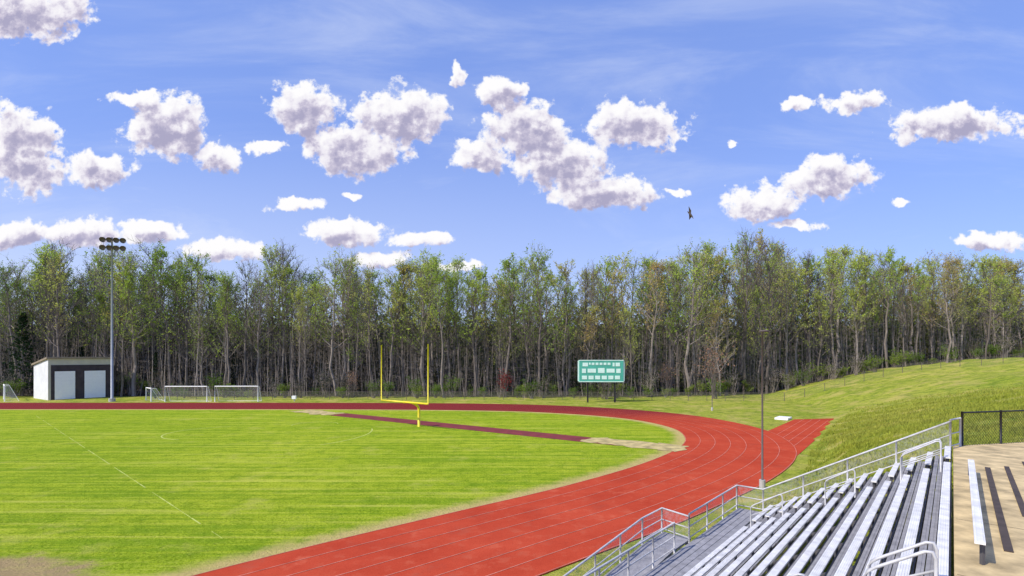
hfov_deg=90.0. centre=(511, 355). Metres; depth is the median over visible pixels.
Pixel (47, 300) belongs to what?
deciduous tree
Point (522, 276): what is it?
deciduous tree
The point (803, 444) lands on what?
track chute
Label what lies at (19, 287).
deciduous tree
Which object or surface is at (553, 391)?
shrub
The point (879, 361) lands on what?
shrub
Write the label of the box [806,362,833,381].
shrub
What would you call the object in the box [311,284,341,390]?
deciduous tree
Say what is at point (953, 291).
deciduous tree
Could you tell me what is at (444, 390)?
shrub
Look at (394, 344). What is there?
deciduous tree
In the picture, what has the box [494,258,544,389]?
deciduous tree
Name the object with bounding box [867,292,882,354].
deciduous tree
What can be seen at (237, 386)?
soccer goal
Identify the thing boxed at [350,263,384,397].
deciduous tree
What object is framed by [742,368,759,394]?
shrub
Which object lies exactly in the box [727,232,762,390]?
deciduous tree
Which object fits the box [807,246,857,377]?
deciduous tree
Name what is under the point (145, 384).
shrub
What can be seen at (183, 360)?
deciduous tree
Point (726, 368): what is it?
evergreen tree
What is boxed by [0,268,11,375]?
deciduous tree
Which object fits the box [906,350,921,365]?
shrub
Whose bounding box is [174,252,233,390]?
deciduous tree
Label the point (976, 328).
deciduous tree
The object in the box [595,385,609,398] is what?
shrub
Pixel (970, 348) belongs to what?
shrub
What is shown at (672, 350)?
deciduous tree
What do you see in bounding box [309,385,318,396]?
shrub
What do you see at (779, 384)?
evergreen tree
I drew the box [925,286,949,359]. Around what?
deciduous tree
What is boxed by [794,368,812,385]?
shrub
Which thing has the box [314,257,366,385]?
deciduous tree
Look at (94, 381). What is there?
door
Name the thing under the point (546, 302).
deciduous tree
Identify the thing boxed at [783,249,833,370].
deciduous tree
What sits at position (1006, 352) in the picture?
shrub
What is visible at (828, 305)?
deciduous tree
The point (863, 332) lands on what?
deciduous tree
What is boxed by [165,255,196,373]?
deciduous tree
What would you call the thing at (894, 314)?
deciduous tree
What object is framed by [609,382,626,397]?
shrub
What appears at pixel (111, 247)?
stadium light
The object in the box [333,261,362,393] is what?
deciduous tree
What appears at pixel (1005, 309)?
deciduous tree
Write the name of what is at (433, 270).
deciduous tree
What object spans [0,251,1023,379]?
background wood
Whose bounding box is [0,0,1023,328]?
sky
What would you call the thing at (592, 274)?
deciduous tree
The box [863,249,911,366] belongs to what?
deciduous tree
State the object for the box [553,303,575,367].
deciduous tree
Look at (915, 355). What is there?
shrub
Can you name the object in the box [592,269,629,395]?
deciduous tree
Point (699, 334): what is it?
deciduous tree
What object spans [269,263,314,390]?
deciduous tree
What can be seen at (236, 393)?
shrub
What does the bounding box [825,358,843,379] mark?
shrub
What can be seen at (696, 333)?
deciduous tree
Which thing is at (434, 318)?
deciduous tree
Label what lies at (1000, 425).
chain link fence
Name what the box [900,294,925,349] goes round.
deciduous tree
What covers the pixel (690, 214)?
bird
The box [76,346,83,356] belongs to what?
evergreen tree
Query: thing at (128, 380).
shrub
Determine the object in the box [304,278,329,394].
deciduous tree
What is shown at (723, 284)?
deciduous tree
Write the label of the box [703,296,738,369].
deciduous tree
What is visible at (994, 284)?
deciduous tree
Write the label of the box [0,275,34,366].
deciduous tree
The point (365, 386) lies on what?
shrub
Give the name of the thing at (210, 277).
deciduous tree
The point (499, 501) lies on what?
lane marking
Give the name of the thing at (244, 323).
deciduous tree
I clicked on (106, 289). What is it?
deciduous tree
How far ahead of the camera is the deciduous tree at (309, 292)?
102.93 m
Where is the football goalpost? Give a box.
[381,344,428,426]
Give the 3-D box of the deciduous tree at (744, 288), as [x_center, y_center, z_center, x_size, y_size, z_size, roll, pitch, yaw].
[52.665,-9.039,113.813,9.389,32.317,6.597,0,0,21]
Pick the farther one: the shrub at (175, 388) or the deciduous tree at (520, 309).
the deciduous tree at (520, 309)
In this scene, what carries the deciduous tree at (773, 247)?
on the ground at (838, 398)
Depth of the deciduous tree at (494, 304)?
94.14 m
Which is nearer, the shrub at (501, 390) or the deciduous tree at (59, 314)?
the shrub at (501, 390)
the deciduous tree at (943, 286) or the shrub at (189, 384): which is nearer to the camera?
the shrub at (189, 384)
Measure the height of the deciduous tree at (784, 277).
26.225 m
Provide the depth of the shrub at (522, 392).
85.18 m
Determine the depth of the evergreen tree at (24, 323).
89.80 m
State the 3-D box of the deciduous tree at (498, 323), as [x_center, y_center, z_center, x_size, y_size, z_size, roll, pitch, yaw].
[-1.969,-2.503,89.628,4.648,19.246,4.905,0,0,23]
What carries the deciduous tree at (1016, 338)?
on the ground at (838, 398)
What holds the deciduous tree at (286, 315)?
on the ground at (838, 398)
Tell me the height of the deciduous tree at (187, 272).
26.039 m
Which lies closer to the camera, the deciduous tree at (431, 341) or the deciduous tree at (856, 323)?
the deciduous tree at (431, 341)
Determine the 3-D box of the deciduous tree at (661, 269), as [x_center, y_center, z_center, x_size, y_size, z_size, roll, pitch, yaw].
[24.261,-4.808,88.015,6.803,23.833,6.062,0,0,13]
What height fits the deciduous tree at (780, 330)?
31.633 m
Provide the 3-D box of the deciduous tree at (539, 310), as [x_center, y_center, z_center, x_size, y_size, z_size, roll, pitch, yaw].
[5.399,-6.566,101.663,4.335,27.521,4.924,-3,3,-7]
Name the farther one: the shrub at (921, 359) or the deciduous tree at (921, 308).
the deciduous tree at (921, 308)
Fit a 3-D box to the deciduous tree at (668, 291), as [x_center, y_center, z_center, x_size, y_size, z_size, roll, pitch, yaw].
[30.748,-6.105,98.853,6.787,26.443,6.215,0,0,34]
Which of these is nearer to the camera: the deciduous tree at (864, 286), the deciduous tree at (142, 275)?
the deciduous tree at (142, 275)
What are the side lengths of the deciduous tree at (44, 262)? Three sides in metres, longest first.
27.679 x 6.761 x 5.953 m
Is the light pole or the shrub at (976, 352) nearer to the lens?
the light pole
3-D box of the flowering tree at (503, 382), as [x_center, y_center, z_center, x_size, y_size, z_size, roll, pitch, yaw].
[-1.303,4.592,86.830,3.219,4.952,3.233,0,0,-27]
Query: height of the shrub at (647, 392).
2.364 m
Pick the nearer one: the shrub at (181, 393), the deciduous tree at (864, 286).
the shrub at (181, 393)
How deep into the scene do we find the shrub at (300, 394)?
85.14 m
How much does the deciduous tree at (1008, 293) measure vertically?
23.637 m
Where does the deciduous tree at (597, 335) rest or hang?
on the ground at (838, 398)
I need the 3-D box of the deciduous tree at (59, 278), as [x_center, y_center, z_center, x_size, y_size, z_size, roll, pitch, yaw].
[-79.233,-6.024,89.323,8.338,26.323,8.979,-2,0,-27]
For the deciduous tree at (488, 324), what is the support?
on the ground at (838, 398)
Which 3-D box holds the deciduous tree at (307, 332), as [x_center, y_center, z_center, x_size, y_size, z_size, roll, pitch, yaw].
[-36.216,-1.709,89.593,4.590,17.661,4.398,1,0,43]
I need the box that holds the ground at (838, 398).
[0,326,1023,575]
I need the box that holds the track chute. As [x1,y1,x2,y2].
[769,418,833,454]
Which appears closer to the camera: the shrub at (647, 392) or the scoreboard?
the scoreboard
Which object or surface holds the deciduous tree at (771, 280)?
on the ground at (838, 398)
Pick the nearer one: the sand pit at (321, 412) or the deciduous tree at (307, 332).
the sand pit at (321, 412)
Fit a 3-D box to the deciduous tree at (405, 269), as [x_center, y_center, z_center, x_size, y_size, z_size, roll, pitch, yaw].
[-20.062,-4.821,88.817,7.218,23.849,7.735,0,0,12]
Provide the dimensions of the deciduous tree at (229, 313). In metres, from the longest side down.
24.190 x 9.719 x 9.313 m
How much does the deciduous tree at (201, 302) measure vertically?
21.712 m
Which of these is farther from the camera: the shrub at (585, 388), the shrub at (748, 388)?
the shrub at (748, 388)
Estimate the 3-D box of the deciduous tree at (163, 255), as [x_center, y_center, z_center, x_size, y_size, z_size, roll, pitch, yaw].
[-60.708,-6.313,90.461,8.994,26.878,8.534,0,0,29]
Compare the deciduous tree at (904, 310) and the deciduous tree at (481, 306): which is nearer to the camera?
the deciduous tree at (481, 306)
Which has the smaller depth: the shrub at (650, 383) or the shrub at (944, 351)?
the shrub at (650, 383)
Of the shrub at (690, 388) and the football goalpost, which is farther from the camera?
the shrub at (690, 388)
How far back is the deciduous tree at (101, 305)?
92.72 m
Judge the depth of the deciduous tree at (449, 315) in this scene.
93.14 m
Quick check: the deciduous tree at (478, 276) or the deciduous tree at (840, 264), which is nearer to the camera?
the deciduous tree at (478, 276)
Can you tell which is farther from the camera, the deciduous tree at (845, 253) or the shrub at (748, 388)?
the deciduous tree at (845, 253)
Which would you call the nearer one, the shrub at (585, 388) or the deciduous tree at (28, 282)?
the shrub at (585, 388)
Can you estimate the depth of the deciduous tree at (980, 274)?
113.11 m
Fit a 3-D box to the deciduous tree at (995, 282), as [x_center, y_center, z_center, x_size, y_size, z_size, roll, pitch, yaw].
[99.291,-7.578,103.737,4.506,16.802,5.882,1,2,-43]
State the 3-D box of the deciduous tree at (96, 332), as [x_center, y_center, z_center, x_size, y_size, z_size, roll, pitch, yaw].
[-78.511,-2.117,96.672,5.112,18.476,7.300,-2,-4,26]
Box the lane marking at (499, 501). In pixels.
[0,403,826,575]
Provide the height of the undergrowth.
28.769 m
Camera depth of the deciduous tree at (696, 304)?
94.13 m
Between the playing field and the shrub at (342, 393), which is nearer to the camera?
the playing field
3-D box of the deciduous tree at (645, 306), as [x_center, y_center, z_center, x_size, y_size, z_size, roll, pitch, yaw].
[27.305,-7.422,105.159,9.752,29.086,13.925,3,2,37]
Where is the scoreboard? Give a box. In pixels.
[578,360,624,401]
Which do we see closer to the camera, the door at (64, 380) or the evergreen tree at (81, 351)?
the door at (64, 380)
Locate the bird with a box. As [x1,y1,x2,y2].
[687,208,693,219]
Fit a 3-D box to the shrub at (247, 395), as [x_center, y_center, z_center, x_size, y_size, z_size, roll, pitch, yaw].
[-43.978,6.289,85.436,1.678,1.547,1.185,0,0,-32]
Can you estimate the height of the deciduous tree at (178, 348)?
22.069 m
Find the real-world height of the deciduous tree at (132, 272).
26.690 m
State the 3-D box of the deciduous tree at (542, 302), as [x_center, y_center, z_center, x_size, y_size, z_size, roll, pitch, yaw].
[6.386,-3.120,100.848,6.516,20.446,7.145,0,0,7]
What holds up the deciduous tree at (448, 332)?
on the ground at (838, 398)
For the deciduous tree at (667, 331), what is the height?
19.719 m
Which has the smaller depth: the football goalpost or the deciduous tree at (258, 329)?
the football goalpost
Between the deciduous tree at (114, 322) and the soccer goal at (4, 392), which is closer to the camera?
the soccer goal at (4, 392)
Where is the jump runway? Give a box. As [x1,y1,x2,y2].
[331,413,612,444]
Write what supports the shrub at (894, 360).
on the ground at (838, 398)
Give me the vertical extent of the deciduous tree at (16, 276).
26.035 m
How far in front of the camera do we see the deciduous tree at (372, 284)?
100.16 m
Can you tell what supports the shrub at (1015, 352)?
on the ground at (838, 398)
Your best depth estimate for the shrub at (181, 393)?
85.20 m
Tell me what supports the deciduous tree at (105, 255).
on the ground at (838, 398)
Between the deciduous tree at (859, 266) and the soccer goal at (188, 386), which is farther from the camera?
the deciduous tree at (859, 266)
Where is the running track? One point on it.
(783, 460)
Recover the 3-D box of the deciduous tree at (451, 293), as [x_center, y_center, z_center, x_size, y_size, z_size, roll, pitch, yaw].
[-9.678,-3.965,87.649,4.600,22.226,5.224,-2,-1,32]
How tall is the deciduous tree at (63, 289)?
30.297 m
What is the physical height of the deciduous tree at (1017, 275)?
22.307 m
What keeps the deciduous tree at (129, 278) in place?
on the ground at (838, 398)
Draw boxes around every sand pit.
[291,410,341,414]
[581,438,687,451]
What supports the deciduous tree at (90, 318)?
on the ground at (838, 398)
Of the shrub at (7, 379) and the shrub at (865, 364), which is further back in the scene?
the shrub at (865, 364)
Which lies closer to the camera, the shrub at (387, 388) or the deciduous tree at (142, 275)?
the shrub at (387, 388)
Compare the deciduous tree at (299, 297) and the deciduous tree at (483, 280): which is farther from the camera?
the deciduous tree at (483, 280)
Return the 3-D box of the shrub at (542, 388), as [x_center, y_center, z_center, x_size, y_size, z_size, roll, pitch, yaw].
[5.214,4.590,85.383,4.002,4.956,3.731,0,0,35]
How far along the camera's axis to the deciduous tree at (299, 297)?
85.51 m
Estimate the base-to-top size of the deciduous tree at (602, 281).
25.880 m
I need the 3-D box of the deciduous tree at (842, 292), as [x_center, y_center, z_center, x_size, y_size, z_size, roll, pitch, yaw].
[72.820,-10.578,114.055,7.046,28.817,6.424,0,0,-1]
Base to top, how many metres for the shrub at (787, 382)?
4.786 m
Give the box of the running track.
[0,403,796,575]
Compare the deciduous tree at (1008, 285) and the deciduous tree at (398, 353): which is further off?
the deciduous tree at (1008, 285)
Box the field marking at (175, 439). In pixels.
[43,420,372,537]
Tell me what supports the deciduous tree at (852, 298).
on the ground at (838, 398)
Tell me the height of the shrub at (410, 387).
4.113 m
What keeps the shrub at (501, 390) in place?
on the ground at (838, 398)
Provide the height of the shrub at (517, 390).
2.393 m
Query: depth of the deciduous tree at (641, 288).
102.63 m
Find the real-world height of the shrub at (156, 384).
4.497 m
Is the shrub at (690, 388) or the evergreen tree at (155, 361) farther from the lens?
the evergreen tree at (155, 361)
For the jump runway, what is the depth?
49.12 m
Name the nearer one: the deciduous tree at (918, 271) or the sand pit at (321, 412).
the sand pit at (321, 412)
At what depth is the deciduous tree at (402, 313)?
89.38 m
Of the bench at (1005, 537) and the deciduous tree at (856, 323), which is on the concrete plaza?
the bench at (1005, 537)
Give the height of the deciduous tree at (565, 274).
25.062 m
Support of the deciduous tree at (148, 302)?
on the ground at (838, 398)
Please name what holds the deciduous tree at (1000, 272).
on the ground at (838, 398)
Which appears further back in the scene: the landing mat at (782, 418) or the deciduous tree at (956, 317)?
the deciduous tree at (956, 317)
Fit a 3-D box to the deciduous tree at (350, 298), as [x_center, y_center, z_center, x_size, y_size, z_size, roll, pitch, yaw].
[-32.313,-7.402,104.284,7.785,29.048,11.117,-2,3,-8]
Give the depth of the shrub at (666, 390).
86.65 m
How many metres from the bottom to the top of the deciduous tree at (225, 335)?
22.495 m
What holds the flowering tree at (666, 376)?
on the ground at (838, 398)
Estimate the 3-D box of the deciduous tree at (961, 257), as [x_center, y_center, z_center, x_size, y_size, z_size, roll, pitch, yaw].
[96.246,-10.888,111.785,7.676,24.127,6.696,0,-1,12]
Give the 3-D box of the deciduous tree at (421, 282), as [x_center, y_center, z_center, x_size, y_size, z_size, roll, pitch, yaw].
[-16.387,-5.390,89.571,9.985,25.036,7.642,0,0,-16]
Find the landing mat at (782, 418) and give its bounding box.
[775,416,791,419]
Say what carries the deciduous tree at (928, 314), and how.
on the ground at (838, 398)
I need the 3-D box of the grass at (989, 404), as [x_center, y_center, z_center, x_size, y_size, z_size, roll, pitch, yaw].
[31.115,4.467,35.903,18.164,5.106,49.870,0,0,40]
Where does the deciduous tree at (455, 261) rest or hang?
on the ground at (838, 398)
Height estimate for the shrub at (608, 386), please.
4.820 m
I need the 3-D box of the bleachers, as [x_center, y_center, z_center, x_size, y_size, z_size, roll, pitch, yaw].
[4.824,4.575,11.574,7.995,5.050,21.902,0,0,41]
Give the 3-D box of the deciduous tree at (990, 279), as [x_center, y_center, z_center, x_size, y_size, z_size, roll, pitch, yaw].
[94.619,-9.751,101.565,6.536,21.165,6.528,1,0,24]
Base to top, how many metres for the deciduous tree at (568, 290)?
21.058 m
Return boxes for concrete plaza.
[953,442,1023,575]
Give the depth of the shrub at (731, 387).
91.09 m
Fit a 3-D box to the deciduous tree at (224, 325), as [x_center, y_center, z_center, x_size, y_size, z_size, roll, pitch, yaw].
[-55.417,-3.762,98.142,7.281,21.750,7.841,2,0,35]
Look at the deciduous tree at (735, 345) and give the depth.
106.30 m
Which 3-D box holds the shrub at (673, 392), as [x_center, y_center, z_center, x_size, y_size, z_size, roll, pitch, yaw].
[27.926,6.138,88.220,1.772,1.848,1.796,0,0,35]
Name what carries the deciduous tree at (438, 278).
on the ground at (838, 398)
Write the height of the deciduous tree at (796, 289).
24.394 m
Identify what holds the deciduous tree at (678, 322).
on the ground at (838, 398)
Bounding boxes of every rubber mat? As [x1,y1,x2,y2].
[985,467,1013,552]
[1004,466,1023,516]
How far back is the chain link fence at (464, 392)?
82.04 m
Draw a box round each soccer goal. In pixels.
[3,384,18,401]
[145,387,163,401]
[164,386,211,401]
[214,386,261,401]
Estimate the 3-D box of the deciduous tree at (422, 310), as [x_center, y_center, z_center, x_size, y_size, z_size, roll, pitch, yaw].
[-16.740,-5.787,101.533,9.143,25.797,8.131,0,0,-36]
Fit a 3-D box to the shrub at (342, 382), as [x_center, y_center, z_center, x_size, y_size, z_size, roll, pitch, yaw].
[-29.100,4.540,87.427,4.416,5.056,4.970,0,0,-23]
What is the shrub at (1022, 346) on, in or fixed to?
on the ground at (838, 398)
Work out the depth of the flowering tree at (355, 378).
86.93 m
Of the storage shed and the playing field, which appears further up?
the storage shed
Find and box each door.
[55,371,74,399]
[84,370,104,397]
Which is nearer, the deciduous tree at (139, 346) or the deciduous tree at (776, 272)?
the deciduous tree at (139, 346)
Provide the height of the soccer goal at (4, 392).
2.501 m
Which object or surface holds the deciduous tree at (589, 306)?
on the ground at (838, 398)
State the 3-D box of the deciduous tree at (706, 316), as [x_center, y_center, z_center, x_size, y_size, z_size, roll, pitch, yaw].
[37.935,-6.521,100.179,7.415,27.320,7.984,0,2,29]
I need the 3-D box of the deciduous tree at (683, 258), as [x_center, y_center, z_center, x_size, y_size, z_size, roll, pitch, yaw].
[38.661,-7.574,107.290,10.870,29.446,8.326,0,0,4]
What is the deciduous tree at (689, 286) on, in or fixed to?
on the ground at (838, 398)
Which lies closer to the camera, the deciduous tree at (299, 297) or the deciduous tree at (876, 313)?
the deciduous tree at (299, 297)
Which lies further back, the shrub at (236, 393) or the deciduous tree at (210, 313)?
the deciduous tree at (210, 313)
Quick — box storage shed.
[31,357,115,399]
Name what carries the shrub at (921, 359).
on the ground at (838, 398)
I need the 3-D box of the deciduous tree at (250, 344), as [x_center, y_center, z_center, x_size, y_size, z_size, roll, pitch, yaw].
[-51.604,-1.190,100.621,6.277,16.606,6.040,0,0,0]
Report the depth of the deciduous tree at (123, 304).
101.83 m
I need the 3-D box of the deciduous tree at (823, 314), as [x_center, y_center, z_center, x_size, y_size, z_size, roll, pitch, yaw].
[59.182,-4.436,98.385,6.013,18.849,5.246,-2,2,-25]
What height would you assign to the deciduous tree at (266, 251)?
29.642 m
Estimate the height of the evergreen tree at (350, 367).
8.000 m
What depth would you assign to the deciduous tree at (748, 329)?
99.90 m
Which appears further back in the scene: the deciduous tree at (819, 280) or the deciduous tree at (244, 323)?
the deciduous tree at (819, 280)
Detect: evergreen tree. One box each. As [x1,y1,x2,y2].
[0,312,37,395]
[8,334,33,389]
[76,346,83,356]
[148,352,163,387]
[227,352,242,390]
[344,352,358,389]
[721,362,735,392]
[774,359,783,388]
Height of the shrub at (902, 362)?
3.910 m
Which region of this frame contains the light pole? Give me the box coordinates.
[759,330,768,488]
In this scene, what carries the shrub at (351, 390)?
on the ground at (838, 398)
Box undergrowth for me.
[0,296,1023,396]
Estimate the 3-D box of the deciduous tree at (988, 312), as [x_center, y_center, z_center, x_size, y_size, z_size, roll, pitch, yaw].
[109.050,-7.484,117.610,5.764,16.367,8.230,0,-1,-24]
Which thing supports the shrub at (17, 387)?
on the ground at (838, 398)
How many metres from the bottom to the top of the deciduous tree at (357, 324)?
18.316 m
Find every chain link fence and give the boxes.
[158,353,1019,400]
[961,410,1023,445]
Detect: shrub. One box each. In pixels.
[0,366,27,396]
[0,380,26,397]
[119,371,142,392]
[120,375,139,394]
[137,379,151,394]
[147,388,161,397]
[150,371,168,390]
[170,382,182,396]
[176,387,188,397]
[181,375,197,396]
[203,370,226,396]
[218,383,232,397]
[231,384,240,396]
[244,378,260,396]
[244,390,252,397]
[265,373,281,397]
[277,382,290,397]
[289,372,307,397]
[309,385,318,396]
[312,363,335,397]
[328,373,351,396]
[335,385,347,397]
[343,384,357,397]
[362,377,380,396]
[363,378,380,397]
[380,380,394,397]
[406,374,424,396]
[413,384,423,398]
[429,383,442,397]
[437,382,447,396]
[443,373,460,397]
[476,385,488,396]
[493,383,504,396]
[514,385,521,397]
[517,383,532,397]
[520,378,540,398]
[532,372,552,397]
[547,383,557,397]
[568,386,577,397]
[580,382,594,397]
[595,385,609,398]
[596,382,616,398]
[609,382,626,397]
[625,385,634,396]
[639,366,660,396]
[642,385,653,396]
[661,387,670,396]
[669,387,677,396]
[684,384,693,395]
[694,380,708,395]
[704,378,721,393]
[721,378,733,395]
[722,364,747,394]
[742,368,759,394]
[742,380,753,394]
[763,364,784,392]
[778,367,796,389]
[782,374,796,387]
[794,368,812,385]
[798,361,817,383]
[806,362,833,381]
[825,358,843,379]
[835,366,849,377]
[846,352,866,374]
[859,358,871,373]
[866,353,886,371]
[885,352,904,367]
[888,349,915,366]
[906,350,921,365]
[907,349,926,364]
[917,354,925,364]
[927,357,935,363]
[936,344,961,361]
[943,349,958,362]
[958,338,983,358]
[970,348,984,358]
[983,344,1001,358]
[992,329,1020,357]
[1010,349,1023,356]
[1013,342,1023,357]
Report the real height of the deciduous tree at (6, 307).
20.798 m
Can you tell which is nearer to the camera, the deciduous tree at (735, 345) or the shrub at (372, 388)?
the shrub at (372, 388)
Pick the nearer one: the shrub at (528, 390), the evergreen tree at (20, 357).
the shrub at (528, 390)
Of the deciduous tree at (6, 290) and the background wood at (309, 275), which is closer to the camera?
the deciduous tree at (6, 290)
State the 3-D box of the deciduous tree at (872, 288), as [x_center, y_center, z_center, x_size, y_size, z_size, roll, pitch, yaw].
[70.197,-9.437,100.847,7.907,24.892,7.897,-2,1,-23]
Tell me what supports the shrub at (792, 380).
on the ground at (838, 398)
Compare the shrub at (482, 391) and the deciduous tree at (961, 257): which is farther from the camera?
the deciduous tree at (961, 257)
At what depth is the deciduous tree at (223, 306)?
88.35 m
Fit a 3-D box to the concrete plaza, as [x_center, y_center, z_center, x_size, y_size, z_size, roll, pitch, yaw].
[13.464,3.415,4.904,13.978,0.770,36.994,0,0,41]
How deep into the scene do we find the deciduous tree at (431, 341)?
96.65 m
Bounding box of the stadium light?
[99,237,125,401]
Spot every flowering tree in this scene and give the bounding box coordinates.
[346,365,360,396]
[497,371,512,397]
[657,360,678,394]
[694,334,734,398]
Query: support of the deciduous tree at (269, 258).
on the ground at (838, 398)
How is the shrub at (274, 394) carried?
on the ground at (838, 398)
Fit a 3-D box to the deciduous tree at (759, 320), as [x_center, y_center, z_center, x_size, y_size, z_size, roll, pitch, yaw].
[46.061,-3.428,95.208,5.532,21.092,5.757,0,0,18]
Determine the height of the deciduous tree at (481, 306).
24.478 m
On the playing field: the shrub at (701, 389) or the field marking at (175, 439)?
the field marking at (175, 439)
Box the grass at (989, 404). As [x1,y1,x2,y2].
[749,384,1023,511]
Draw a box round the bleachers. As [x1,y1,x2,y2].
[563,417,960,575]
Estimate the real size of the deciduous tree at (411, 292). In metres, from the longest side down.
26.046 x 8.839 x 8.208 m
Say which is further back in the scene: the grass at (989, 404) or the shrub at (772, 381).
the shrub at (772, 381)
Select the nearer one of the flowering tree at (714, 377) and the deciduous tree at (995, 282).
the flowering tree at (714, 377)
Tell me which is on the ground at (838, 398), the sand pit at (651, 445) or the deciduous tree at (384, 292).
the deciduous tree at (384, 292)
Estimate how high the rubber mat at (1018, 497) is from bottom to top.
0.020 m
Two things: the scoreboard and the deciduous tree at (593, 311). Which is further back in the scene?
the deciduous tree at (593, 311)
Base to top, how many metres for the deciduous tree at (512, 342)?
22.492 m
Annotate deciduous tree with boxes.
[0,256,40,378]
[0,260,14,377]
[0,260,31,395]
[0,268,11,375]
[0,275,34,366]
[0,286,25,374]
[1,278,39,378]
[4,287,52,394]
[6,271,45,375]
[21,266,82,356]
[22,238,94,356]
[22,241,72,356]
[24,245,68,349]
[26,248,87,356]
[29,240,82,356]
[33,245,75,356]
[36,277,87,354]
[65,244,128,356]
[67,262,118,356]
[76,244,130,356]
[79,305,110,356]
[86,242,141,353]
[88,290,114,356]
[92,244,166,395]
[98,258,145,391]
[100,249,157,379]
[100,265,140,396]
[110,300,147,377]
[114,237,195,382]
[119,265,166,380]
[124,273,173,387]
[139,243,204,395]
[156,247,200,389]
[157,250,217,395]
[157,279,197,389]
[160,269,187,392]
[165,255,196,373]
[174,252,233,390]
[182,274,215,395]
[185,314,216,395]
[194,270,231,390]
[196,263,223,385]
[200,283,244,376]
[201,271,252,387]
[205,272,244,377]
[213,270,239,396]
[218,260,267,396]
[232,310,267,383]
[237,268,283,395]
[237,272,269,389]
[244,239,307,380]
[257,244,287,377]
[258,261,296,393]
[260,239,312,392]
[265,278,307,394]
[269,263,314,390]
[288,284,307,388]
[289,286,316,382]
[296,298,317,395]
[303,251,359,395]
[303,281,333,380]
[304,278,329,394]
[311,244,385,392]
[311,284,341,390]
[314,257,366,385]
[333,247,365,369]
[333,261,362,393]
[340,293,372,387]
[341,268,381,390]
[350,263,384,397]
[361,267,392,385]
[370,261,414,395]
[374,283,408,390]
[377,274,414,387]
[378,284,410,393]
[383,250,420,395]
[386,257,428,383]
[390,251,445,395]
[407,262,441,374]
[414,246,444,388]
[417,258,445,383]
[417,264,445,382]
[425,262,453,396]
[426,269,466,390]
[439,268,454,394]
[441,270,464,396]
[444,253,471,382]
[450,265,496,396]
[457,264,495,377]
[470,277,497,386]
[477,266,500,384]
[478,275,515,393]
[488,287,514,393]
[491,252,532,396]
[491,279,522,387]
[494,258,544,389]
[507,264,538,384]
[509,282,538,396]
[515,253,544,385]
[517,242,563,396]
[527,268,562,386]
[530,291,557,367]
[532,255,544,376]
[541,277,584,395]
[543,259,589,394]
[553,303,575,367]
[560,259,608,393]
[572,268,601,390]
[575,305,602,396]
[576,262,615,394]
[580,279,614,359]
[581,255,623,393]
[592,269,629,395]
[597,298,623,387]
[603,250,644,393]
[618,251,646,387]
[619,303,643,392]
[626,250,670,384]
[633,256,672,395]
[633,261,667,385]
[635,253,676,391]
[656,258,687,387]
[657,295,682,361]
[659,257,709,391]
[661,256,684,347]
[663,239,721,395]
[664,261,698,395]
[675,250,722,393]
[677,250,723,378]
[683,294,710,378]
[687,261,724,390]
[688,294,711,391]
[696,290,735,395]
[698,237,735,379]
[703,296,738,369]
[704,248,751,379]
[722,259,756,383]
[724,230,772,393]
[726,246,768,380]
[726,247,780,376]
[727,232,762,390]
[729,287,763,388]
[743,240,798,393]
[743,282,775,393]
[750,228,774,375]
[759,251,791,385]
[761,239,808,374]
[763,254,809,387]
[764,238,797,378]
[770,258,811,366]
[772,261,826,385]
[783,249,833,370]
[786,255,835,367]
[790,262,827,359]
[802,271,849,370]
[803,286,834,380]
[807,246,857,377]
[815,244,861,365]
[815,258,847,357]
[817,269,838,373]
[824,246,852,362]
[833,254,876,372]
[840,288,868,360]
[845,252,881,356]
[845,256,882,344]
[847,246,889,369]
[847,287,871,361]
[860,278,888,363]
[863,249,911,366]
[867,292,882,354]
[873,245,905,367]
[881,260,908,366]
[884,255,930,356]
[889,286,910,347]
[891,279,920,365]
[895,262,928,362]
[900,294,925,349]
[907,258,929,364]
[908,249,954,359]
[912,275,929,345]
[919,258,945,356]
[920,279,938,337]
[923,263,967,362]
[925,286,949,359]
[930,252,975,360]
[936,250,980,360]
[936,251,977,359]
[943,287,966,345]
[947,258,993,356]
[949,272,975,359]
[963,288,989,340]
[970,251,994,352]
[972,288,1004,348]
[973,254,1010,358]
[982,255,1016,354]
[983,278,1019,354]
[985,255,1003,337]
[986,272,1020,353]
[989,260,1023,356]
[991,255,1015,354]
[997,259,1023,345]
[1000,258,1023,355]
[1001,282,1023,356]
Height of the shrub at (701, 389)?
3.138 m
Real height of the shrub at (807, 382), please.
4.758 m
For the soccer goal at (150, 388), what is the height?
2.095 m
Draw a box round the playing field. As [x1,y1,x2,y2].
[0,409,684,575]
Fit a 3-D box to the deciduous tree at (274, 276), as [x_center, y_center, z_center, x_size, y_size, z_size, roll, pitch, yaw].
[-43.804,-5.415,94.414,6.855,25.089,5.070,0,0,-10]
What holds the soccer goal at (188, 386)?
on the ground at (838, 398)
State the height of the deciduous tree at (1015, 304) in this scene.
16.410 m
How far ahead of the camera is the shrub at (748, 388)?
92.73 m
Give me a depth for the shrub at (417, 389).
84.02 m
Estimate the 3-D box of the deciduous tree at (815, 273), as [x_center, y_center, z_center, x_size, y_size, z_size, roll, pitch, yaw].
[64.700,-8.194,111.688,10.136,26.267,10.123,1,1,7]
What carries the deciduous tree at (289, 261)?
on the ground at (838, 398)
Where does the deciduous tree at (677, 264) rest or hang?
on the ground at (838, 398)
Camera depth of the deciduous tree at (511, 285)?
88.84 m
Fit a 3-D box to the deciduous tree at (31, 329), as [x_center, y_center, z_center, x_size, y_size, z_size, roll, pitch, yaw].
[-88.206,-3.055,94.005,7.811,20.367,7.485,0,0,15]
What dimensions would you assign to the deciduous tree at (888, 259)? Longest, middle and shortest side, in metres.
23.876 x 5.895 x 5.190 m
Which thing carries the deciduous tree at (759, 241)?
on the ground at (838, 398)
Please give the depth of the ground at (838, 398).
68.87 m

